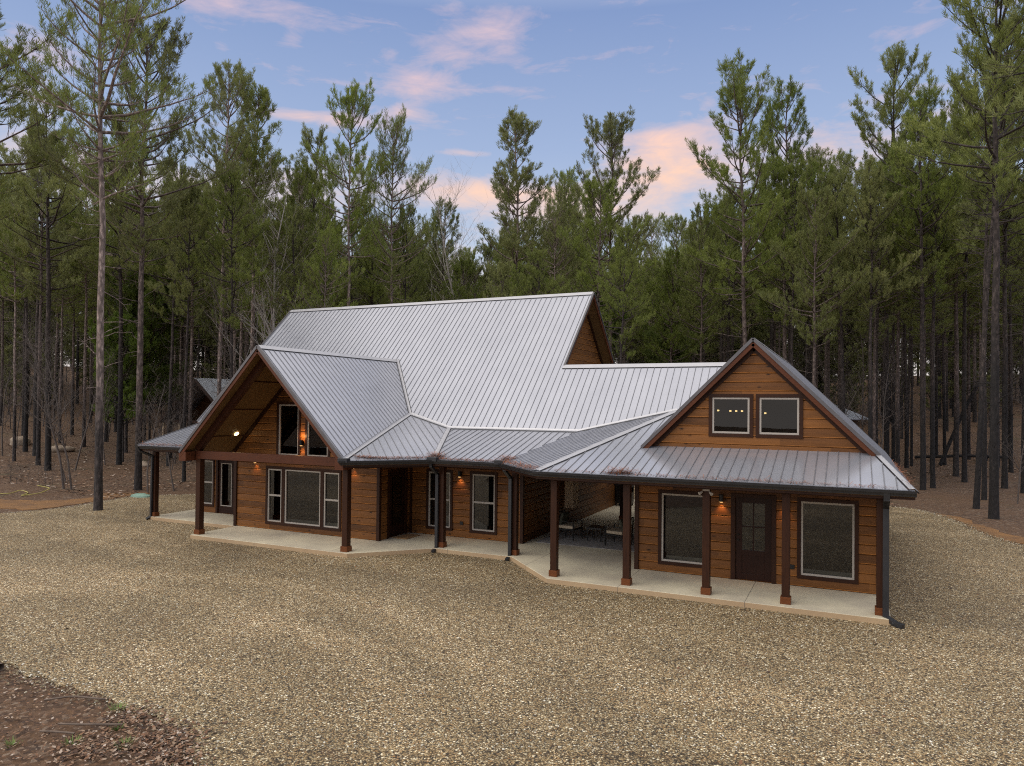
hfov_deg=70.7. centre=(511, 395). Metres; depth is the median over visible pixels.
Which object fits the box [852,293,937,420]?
pine tree
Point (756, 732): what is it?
loose gravel
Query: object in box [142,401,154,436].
bare sapling
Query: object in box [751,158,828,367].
pine tree
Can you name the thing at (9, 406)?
bare sapling
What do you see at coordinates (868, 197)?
pine tree
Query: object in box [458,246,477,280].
pine tree
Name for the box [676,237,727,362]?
pine tree
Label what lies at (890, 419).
pine tree
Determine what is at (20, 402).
bare sapling
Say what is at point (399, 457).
fallen needles
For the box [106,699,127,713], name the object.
grass tuft
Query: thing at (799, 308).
pine tree
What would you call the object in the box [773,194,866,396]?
pine tree
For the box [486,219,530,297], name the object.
pine tree
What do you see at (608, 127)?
pine tree
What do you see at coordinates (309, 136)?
pine tree
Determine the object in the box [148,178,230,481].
pine tree
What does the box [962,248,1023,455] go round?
pine tree
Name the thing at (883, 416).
bare sapling
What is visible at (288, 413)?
window
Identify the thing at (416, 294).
pine tree
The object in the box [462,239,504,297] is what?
pine tree
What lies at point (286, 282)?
pine tree
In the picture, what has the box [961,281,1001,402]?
pine tree
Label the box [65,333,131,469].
bare sapling
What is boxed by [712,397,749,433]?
window
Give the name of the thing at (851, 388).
bare sapling
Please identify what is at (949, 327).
pine tree
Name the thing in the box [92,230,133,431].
pine tree
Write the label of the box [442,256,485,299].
pine tree
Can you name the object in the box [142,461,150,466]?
rock
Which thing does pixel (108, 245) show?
pine tree
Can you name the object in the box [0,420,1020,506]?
leaf litter
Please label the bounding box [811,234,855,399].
pine tree
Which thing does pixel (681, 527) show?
window
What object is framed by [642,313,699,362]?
young pine
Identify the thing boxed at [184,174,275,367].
pine tree
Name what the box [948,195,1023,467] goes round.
pine tree
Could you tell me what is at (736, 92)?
pine tree
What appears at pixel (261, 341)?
pine tree
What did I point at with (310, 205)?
pine tree
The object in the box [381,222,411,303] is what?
pine tree
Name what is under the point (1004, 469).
pine tree
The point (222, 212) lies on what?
pine tree
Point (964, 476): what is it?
pine tree
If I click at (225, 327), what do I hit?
bare sapling
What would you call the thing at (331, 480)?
window
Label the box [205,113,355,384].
bare tree
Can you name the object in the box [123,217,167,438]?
pine tree
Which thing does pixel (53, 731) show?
fallen stick
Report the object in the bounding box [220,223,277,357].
pine tree
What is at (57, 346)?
pine tree
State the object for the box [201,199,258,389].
pine tree
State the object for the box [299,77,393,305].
pine tree
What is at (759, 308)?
pine tree
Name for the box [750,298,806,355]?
pine tree
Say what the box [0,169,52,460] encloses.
pine tree
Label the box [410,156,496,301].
bare tree
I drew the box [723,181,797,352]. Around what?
pine tree
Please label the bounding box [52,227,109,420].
pine tree
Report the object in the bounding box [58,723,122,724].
fallen stick
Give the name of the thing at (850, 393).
bare sapling
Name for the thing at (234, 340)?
pine tree
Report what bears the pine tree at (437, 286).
on the ground at (950, 496)
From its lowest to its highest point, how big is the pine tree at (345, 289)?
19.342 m
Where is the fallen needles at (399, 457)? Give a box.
[353,454,428,458]
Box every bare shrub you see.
[34,456,43,479]
[50,461,57,483]
[60,462,71,485]
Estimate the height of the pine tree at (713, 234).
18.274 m
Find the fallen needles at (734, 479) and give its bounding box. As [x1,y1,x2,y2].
[552,468,908,488]
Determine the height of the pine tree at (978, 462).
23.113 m
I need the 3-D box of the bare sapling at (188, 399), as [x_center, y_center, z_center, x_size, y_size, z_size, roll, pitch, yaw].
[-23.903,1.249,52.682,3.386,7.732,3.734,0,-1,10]
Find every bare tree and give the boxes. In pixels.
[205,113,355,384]
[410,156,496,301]
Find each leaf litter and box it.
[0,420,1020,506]
[0,670,192,765]
[4,537,1016,764]
[35,695,222,765]
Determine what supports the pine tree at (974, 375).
on the ground at (950, 496)
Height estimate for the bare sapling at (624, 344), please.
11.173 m
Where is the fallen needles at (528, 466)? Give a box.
[500,459,537,468]
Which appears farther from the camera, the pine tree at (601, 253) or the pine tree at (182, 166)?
the pine tree at (601, 253)
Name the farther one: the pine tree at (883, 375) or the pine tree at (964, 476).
the pine tree at (883, 375)
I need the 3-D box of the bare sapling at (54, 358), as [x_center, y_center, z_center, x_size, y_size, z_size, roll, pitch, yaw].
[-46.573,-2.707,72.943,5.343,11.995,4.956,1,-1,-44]
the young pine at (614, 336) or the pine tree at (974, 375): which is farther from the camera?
the pine tree at (974, 375)
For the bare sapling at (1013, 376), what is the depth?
68.75 m
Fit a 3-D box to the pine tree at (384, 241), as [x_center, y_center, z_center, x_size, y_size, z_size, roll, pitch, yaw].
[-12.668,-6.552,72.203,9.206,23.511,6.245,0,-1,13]
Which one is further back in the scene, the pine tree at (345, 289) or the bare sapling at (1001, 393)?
the bare sapling at (1001, 393)
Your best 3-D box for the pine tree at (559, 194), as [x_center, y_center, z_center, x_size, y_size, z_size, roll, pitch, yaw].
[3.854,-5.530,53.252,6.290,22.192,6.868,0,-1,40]
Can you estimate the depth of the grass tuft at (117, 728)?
9.94 m
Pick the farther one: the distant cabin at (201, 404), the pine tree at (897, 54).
the distant cabin at (201, 404)
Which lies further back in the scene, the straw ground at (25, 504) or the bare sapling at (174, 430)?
the bare sapling at (174, 430)
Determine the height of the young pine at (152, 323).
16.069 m
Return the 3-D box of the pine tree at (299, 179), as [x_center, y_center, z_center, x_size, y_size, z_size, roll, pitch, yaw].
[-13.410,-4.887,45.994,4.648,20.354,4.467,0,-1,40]
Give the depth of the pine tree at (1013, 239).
47.96 m
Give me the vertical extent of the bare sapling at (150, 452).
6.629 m
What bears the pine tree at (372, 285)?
on the ground at (950, 496)
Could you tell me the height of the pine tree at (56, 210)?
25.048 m
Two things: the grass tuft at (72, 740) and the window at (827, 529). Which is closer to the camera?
the grass tuft at (72, 740)
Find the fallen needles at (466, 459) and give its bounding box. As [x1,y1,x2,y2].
[439,456,499,461]
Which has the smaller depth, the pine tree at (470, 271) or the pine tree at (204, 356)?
the pine tree at (470, 271)
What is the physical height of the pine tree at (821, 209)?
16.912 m
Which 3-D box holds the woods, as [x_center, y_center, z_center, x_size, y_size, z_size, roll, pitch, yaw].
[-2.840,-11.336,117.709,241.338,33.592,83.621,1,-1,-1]
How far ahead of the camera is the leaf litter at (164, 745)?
9.48 m
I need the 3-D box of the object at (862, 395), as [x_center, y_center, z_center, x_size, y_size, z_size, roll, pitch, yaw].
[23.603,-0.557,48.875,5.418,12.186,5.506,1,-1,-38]
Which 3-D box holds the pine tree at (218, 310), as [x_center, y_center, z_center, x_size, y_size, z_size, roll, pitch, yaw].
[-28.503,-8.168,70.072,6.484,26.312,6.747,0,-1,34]
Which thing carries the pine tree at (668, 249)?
on the ground at (950, 496)
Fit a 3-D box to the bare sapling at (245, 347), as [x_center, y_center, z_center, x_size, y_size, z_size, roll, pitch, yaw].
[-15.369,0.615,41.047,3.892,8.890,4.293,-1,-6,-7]
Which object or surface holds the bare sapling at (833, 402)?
on the ground at (950, 496)
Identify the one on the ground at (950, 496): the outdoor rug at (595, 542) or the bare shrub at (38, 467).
the bare shrub at (38, 467)
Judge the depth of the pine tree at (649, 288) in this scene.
57.99 m
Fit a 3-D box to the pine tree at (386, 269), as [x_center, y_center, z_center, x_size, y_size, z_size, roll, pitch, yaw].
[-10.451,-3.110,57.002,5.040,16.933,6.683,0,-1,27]
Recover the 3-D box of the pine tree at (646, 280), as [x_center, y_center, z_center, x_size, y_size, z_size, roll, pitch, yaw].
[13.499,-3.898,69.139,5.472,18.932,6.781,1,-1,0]
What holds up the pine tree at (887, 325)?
on the ground at (950, 496)
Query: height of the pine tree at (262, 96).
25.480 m
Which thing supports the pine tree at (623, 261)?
on the ground at (950, 496)
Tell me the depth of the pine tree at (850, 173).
61.35 m
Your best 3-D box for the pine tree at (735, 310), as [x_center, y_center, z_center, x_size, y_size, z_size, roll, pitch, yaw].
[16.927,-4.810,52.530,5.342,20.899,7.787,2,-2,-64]
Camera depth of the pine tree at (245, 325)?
75.61 m
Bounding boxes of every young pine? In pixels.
[87,311,157,461]
[104,264,190,457]
[571,287,628,360]
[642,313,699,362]
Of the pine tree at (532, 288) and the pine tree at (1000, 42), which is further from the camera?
the pine tree at (532, 288)
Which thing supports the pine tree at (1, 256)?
on the ground at (950, 496)
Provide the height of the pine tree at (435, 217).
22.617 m
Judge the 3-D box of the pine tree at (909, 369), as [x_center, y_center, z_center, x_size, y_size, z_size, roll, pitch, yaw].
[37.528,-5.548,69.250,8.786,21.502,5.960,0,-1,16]
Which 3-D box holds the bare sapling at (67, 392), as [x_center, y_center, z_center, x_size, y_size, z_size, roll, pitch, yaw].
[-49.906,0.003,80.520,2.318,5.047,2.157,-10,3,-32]
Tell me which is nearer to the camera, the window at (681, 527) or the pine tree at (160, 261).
the window at (681, 527)
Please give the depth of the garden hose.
33.80 m
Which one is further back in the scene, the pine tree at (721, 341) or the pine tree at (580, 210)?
the pine tree at (580, 210)
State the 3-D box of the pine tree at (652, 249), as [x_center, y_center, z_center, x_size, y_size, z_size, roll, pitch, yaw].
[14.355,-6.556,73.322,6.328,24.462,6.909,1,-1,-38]
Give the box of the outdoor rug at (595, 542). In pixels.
[537,529,633,551]
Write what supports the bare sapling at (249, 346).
on the ground at (950, 496)
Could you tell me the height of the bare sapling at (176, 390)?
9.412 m
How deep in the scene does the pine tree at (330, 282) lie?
64.07 m
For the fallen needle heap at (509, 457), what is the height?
0.242 m
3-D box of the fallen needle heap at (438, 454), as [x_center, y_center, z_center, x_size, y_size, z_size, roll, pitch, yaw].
[-2.303,1.840,21.985,1.065,0.362,0.702,0,-1,25]
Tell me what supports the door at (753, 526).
in the log cabin at (301, 412)
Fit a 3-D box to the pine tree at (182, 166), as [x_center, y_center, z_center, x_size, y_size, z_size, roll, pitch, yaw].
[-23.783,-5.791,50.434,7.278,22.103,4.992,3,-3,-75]
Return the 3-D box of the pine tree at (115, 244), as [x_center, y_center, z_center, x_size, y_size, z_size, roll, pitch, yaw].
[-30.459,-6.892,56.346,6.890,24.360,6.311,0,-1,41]
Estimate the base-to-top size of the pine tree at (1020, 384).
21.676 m
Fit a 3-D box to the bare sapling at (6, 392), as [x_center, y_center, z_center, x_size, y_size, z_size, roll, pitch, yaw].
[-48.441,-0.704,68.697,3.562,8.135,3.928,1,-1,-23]
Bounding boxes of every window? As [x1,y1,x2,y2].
[204,460,212,503]
[267,469,281,521]
[279,404,297,454]
[285,469,319,526]
[307,422,327,456]
[324,472,338,527]
[428,472,449,527]
[472,474,494,531]
[661,493,701,564]
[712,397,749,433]
[759,398,798,434]
[801,501,854,579]
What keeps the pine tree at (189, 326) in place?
on the ground at (950, 496)
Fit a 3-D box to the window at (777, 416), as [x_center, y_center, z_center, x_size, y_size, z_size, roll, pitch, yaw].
[6.665,0.523,17.988,0.934,0.924,0.078,0,-1,25]
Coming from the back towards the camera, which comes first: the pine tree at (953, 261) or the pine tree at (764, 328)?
the pine tree at (764, 328)
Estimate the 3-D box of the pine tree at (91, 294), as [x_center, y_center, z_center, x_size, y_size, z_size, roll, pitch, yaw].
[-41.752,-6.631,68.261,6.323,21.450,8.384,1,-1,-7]
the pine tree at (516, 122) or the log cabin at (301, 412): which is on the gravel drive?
the log cabin at (301, 412)
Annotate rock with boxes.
[10,436,30,445]
[51,445,75,451]
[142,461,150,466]
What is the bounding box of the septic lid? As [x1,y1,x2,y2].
[130,493,149,497]
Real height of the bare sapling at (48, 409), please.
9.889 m
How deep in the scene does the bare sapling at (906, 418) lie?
47.42 m
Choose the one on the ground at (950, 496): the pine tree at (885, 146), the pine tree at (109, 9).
the pine tree at (885, 146)
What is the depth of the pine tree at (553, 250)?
62.45 m
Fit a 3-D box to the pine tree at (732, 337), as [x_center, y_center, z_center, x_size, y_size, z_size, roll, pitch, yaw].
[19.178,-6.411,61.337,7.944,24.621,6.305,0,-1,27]
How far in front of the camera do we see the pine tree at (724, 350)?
67.22 m
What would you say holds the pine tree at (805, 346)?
on the ground at (950, 496)
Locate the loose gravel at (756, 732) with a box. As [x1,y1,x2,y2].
[0,551,1023,754]
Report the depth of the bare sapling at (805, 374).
54.60 m
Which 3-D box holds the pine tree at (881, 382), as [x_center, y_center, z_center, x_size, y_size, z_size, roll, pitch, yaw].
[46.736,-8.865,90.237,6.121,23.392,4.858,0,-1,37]
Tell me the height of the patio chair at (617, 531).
0.883 m
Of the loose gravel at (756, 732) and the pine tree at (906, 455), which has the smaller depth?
the loose gravel at (756, 732)
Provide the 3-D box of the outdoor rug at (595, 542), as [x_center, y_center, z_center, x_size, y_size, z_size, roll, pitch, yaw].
[2.905,4.722,23.622,3.400,0.011,2.850,0,-1,25]
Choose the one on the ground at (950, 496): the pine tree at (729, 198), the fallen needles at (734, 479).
the pine tree at (729, 198)
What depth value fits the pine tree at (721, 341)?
55.01 m
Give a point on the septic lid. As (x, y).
(140, 495)
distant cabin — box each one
[157,378,229,434]
[835,404,867,425]
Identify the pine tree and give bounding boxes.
[0,0,216,510]
[0,2,97,222]
[0,78,113,470]
[0,118,99,465]
[0,123,98,455]
[0,160,60,297]
[0,161,17,304]
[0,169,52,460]
[0,172,77,451]
[0,243,13,348]
[0,246,27,425]
[3,200,69,435]
[16,0,239,490]
[19,223,43,392]
[36,254,71,408]
[38,200,92,442]
[42,229,76,418]
[45,159,115,446]
[45,221,97,434]
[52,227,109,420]
[53,177,137,441]
[53,289,76,397]
[58,107,175,464]
[63,189,88,403]
[67,209,123,415]
[76,204,163,452]
[77,156,166,420]
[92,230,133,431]
[107,157,210,466]
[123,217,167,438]
[129,173,208,457]
[132,170,233,461]
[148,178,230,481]
[148,187,218,428]
[150,218,207,428]
[165,216,226,359]
[173,325,186,399]
[175,59,284,395]
[178,164,272,387]
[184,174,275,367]
[187,125,277,375]
[189,292,218,376]
[190,275,218,377]
[197,182,230,378]
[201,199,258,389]
[205,301,229,378]
[211,81,293,352]
[217,193,278,349]
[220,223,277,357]
[226,220,278,358]
[233,193,318,338]
[237,253,290,342]
[247,121,355,308]
[250,207,322,326]
[258,155,343,302]
[260,203,327,322]
[275,176,342,303]
[275,219,357,308]
[281,192,357,307]
[282,220,365,309]
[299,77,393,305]
[316,191,388,305]
[326,202,381,306]
[326,226,401,306]
[336,212,421,303]
[344,222,396,305]
[350,102,439,303]
[352,251,399,304]
[353,225,438,301]
[372,201,428,303]
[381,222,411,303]
[394,235,429,301]
[409,228,451,301]
[412,195,478,301]
[418,261,452,300]
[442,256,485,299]
[449,259,508,299]
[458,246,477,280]
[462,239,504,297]
[477,104,556,295]
[477,254,523,294]
[482,258,516,297]
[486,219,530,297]
[491,213,562,295]
[495,261,529,296]
[511,244,569,295]
[512,169,599,292]
[513,196,594,295]
[533,164,613,292]
[536,170,658,333]
[537,222,576,294]
[547,105,664,351]
[549,201,629,292]
[575,234,607,287]
[580,229,607,283]
[595,222,655,363]
[596,244,656,363]
[606,248,651,363]
[608,214,648,363]
[624,211,682,325]
[627,255,683,362]
[633,280,666,361]
[642,246,700,362]
[646,242,679,295]
[649,212,698,351]
[659,201,733,362]
[662,229,710,362]
[668,217,706,362]
[669,198,757,361]
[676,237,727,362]
[678,48,807,352]
[679,244,706,359]
[690,187,779,361]
[691,240,755,361]
[697,185,799,352]
[697,252,741,355]
[698,180,757,357]
[704,293,751,361]
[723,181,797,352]
[736,74,845,370]
[740,193,802,350]
[745,189,794,347]
[746,276,812,355]
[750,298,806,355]
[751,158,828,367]
[752,182,870,386]
[758,178,835,366]
[762,182,810,349]
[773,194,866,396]
[781,148,850,388]
[787,165,914,416]
[789,143,855,382]
[796,312,807,377]
[804,147,866,408]
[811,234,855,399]
[825,154,926,440]
[831,149,925,443]
[835,173,938,441]
[836,40,949,455]
[846,167,992,482]
[849,130,969,468]
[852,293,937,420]
[853,295,925,446]
[857,300,890,427]
[864,251,925,421]
[868,170,916,462]
[869,80,980,489]
[878,318,883,414]
[882,322,891,422]
[886,162,960,467]
[887,108,980,487]
[890,0,1023,519]
[890,170,992,472]
[890,240,926,465]
[900,321,907,438]
[902,127,1020,476]
[914,223,961,454]
[916,265,967,412]
[925,320,948,418]
[926,221,1001,464]
[928,209,1012,459]
[930,74,1017,481]
[938,47,1023,499]
[938,281,953,431]
[941,5,1023,508]
[941,162,1023,443]
[943,71,1023,488]
[947,37,1023,492]
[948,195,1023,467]
[958,168,1023,472]
[959,190,990,422]
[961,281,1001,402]
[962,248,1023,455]
[970,0,1023,335]
[970,306,981,390]
[970,324,981,411]
[981,247,1023,341]
[987,300,1022,395]
[1007,318,1022,403]
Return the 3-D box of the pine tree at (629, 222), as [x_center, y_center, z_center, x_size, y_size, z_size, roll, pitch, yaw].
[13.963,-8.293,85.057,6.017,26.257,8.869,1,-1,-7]
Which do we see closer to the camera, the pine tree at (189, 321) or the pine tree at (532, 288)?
the pine tree at (532, 288)
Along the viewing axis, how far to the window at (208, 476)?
28.69 m
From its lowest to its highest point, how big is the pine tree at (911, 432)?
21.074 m
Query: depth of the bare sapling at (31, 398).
61.24 m
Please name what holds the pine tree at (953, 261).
on the ground at (950, 496)
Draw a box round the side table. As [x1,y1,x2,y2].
[586,525,606,541]
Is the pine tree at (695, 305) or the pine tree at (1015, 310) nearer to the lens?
the pine tree at (1015, 310)
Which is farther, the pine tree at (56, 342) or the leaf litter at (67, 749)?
the pine tree at (56, 342)
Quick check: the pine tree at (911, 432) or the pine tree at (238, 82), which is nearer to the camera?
the pine tree at (238, 82)
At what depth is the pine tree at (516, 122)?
49.58 m
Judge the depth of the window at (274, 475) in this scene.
24.90 m
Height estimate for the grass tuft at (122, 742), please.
0.121 m
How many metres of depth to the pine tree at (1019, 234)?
39.26 m
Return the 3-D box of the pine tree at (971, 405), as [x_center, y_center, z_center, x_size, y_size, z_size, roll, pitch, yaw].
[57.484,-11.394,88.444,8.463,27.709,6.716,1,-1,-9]
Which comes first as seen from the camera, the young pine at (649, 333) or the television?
the television
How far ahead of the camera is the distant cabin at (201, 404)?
67.78 m
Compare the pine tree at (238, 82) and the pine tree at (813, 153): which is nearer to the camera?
the pine tree at (238, 82)
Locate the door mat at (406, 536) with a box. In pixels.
[393,534,419,538]
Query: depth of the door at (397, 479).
23.98 m
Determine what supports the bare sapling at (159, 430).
on the ground at (950, 496)
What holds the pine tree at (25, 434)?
on the ground at (950, 496)
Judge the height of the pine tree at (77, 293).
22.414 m
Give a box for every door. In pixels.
[218,460,233,513]
[390,471,404,536]
[735,497,771,581]
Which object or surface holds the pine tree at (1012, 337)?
on the ground at (950, 496)
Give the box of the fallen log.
[914,454,1008,458]
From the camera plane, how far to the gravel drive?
13.13 m
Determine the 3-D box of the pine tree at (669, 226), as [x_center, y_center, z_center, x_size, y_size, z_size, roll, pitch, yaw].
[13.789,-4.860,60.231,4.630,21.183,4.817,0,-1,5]
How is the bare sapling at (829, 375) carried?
on the ground at (950, 496)
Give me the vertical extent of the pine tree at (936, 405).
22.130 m
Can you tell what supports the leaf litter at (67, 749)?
on the ground at (950, 496)
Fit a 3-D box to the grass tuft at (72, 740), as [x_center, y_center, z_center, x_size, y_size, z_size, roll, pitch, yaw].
[-5.771,4.558,9.503,0.311,0.095,0.283,0,-1,25]
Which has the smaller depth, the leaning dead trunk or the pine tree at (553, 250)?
the leaning dead trunk
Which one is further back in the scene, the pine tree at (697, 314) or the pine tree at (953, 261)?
the pine tree at (697, 314)
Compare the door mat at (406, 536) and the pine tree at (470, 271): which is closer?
the door mat at (406, 536)
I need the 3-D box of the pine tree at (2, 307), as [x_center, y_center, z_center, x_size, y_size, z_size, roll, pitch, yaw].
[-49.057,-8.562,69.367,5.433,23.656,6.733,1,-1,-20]
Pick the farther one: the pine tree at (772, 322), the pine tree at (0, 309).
the pine tree at (0, 309)
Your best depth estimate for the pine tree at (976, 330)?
84.17 m
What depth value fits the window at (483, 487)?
23.45 m
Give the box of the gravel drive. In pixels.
[0,487,1023,765]
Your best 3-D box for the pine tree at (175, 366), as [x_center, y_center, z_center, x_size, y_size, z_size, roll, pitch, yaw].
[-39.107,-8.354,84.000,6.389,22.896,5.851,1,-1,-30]
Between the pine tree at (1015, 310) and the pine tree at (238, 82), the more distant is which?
the pine tree at (1015, 310)
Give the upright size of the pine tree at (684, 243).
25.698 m
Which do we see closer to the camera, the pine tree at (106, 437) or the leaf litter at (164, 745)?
the leaf litter at (164, 745)
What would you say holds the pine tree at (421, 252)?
on the ground at (950, 496)
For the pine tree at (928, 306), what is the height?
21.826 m
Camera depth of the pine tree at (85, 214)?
60.84 m
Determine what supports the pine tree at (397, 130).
on the ground at (950, 496)
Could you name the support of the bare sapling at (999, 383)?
on the ground at (950, 496)
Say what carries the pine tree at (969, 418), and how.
on the ground at (950, 496)
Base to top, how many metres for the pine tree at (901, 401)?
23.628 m
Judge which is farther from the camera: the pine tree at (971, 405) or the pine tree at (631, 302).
the pine tree at (971, 405)
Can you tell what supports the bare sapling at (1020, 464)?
on the ground at (950, 496)
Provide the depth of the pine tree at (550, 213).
47.99 m
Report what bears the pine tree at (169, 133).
on the ground at (950, 496)
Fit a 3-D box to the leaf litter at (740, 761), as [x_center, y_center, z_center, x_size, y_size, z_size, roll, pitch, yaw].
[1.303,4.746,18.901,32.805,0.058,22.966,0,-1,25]
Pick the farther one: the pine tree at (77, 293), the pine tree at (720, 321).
the pine tree at (720, 321)
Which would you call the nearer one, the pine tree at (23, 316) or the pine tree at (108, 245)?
the pine tree at (108, 245)
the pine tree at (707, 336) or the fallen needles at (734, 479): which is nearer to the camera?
the fallen needles at (734, 479)
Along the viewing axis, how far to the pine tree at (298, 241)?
42.46 m
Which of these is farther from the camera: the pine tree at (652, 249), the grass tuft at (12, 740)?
the pine tree at (652, 249)
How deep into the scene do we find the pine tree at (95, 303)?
81.69 m
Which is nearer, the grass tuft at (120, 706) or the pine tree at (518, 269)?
the grass tuft at (120, 706)
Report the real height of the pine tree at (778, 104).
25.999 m
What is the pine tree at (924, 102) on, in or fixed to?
on the ground at (950, 496)
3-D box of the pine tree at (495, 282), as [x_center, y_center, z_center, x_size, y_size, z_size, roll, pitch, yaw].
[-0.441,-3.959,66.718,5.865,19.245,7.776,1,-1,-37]
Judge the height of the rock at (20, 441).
0.794 m
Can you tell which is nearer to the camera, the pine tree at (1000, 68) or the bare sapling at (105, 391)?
the pine tree at (1000, 68)
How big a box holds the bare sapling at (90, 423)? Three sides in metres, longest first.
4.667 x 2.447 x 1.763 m
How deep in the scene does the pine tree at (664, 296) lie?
50.08 m
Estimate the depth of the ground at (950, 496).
37.24 m
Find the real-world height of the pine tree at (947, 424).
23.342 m
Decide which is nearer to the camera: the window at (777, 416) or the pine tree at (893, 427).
the window at (777, 416)
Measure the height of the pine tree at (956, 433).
24.389 m
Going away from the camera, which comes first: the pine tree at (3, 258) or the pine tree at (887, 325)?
the pine tree at (887, 325)
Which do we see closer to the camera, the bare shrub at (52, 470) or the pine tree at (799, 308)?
the bare shrub at (52, 470)
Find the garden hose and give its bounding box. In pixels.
[0,485,49,495]
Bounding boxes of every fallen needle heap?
[421,450,449,457]
[494,455,517,459]
[604,466,636,475]
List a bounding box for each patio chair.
[559,510,582,540]
[604,517,633,547]
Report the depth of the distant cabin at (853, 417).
68.99 m
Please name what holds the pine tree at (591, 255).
on the ground at (950, 496)
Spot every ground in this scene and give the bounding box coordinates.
[0,366,1023,765]
[0,492,149,509]
[935,513,1023,543]
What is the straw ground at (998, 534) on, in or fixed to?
on the ground at (950, 496)
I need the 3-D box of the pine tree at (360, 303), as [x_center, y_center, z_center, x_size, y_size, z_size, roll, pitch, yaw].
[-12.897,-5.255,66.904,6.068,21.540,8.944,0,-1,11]
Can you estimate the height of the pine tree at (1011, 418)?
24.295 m
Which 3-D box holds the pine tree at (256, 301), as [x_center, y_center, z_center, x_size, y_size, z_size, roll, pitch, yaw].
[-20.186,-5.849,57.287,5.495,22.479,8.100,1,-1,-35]
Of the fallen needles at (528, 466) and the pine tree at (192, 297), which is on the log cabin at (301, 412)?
the fallen needles at (528, 466)
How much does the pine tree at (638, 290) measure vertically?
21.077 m
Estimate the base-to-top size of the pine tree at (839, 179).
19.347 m
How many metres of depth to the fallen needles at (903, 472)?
17.62 m
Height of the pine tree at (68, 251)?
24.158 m
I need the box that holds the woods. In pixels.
[0,239,1022,426]
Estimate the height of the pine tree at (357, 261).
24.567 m
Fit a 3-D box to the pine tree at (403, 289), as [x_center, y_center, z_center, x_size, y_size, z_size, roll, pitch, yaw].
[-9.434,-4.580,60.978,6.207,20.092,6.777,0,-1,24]
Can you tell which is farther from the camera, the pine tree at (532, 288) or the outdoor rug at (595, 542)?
the pine tree at (532, 288)
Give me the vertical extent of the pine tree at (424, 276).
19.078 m
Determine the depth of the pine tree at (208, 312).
84.19 m
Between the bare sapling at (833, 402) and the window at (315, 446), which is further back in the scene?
the bare sapling at (833, 402)
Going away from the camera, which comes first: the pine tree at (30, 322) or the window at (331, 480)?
the window at (331, 480)
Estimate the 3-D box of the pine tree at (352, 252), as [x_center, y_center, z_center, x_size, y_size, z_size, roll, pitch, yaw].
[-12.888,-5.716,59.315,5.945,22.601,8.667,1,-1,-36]
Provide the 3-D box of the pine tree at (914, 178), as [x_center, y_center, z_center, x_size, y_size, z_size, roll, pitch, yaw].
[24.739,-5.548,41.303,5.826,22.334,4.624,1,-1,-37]
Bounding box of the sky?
[0,0,1023,375]
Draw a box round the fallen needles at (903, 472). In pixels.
[892,460,912,483]
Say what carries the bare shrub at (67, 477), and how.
on the ground at (950, 496)
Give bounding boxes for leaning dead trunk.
[938,356,990,465]
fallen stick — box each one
[39,730,74,733]
[44,695,105,700]
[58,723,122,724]
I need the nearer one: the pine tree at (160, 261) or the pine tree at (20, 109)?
the pine tree at (20, 109)
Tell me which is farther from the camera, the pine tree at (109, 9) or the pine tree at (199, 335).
the pine tree at (199, 335)
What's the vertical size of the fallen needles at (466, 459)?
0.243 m
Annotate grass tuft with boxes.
[5,735,22,747]
[60,735,86,747]
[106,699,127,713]
[108,722,123,731]
[114,735,136,749]
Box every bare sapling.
[0,292,92,488]
[0,310,83,481]
[0,333,31,455]
[0,350,20,428]
[1,356,33,447]
[1,386,17,425]
[6,305,71,418]
[9,319,95,489]
[29,312,77,426]
[51,366,70,413]
[57,375,75,415]
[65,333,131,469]
[71,360,122,464]
[80,399,103,435]
[123,364,185,492]
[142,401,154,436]
[143,372,197,435]
[143,375,185,490]
[151,350,198,457]
[169,409,189,469]
[171,362,210,463]
[185,238,261,391]
[225,332,262,370]
[227,324,265,375]
[612,321,639,363]
[794,330,838,391]
[801,340,855,403]
[820,343,855,414]
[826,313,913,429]
[827,364,863,414]
[845,371,859,409]
[855,334,917,447]
[876,333,927,462]
[970,348,1021,460]
[976,344,1021,419]
[986,344,1021,399]
[1000,397,1023,503]
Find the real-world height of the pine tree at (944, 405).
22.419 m
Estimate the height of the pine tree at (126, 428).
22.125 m
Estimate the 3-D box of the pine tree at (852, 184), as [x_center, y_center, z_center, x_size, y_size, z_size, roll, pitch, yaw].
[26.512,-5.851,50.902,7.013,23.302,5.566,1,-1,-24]
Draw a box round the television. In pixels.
[615,484,633,504]
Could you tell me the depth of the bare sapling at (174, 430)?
47.47 m
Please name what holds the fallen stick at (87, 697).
on the leaf litter at (67, 749)
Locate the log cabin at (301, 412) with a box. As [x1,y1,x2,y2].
[135,292,918,628]
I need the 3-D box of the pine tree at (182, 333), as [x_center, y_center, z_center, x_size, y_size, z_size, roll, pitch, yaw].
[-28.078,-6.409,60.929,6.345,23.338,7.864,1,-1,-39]
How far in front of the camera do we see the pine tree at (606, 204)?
43.85 m
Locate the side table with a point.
(597, 527)
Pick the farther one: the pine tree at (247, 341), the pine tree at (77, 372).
the pine tree at (77, 372)
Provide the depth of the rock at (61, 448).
57.38 m
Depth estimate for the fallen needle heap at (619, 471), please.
17.47 m
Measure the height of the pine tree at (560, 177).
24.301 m
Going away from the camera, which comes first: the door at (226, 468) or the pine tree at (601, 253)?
the door at (226, 468)
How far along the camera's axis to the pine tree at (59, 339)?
91.96 m
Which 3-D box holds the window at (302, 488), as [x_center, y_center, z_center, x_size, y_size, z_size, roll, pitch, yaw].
[-7.056,3.456,24.365,1.534,1.834,0.078,0,-1,25]
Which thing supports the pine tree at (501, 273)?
on the ground at (950, 496)
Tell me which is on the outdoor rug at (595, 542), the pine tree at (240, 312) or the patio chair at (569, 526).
the patio chair at (569, 526)

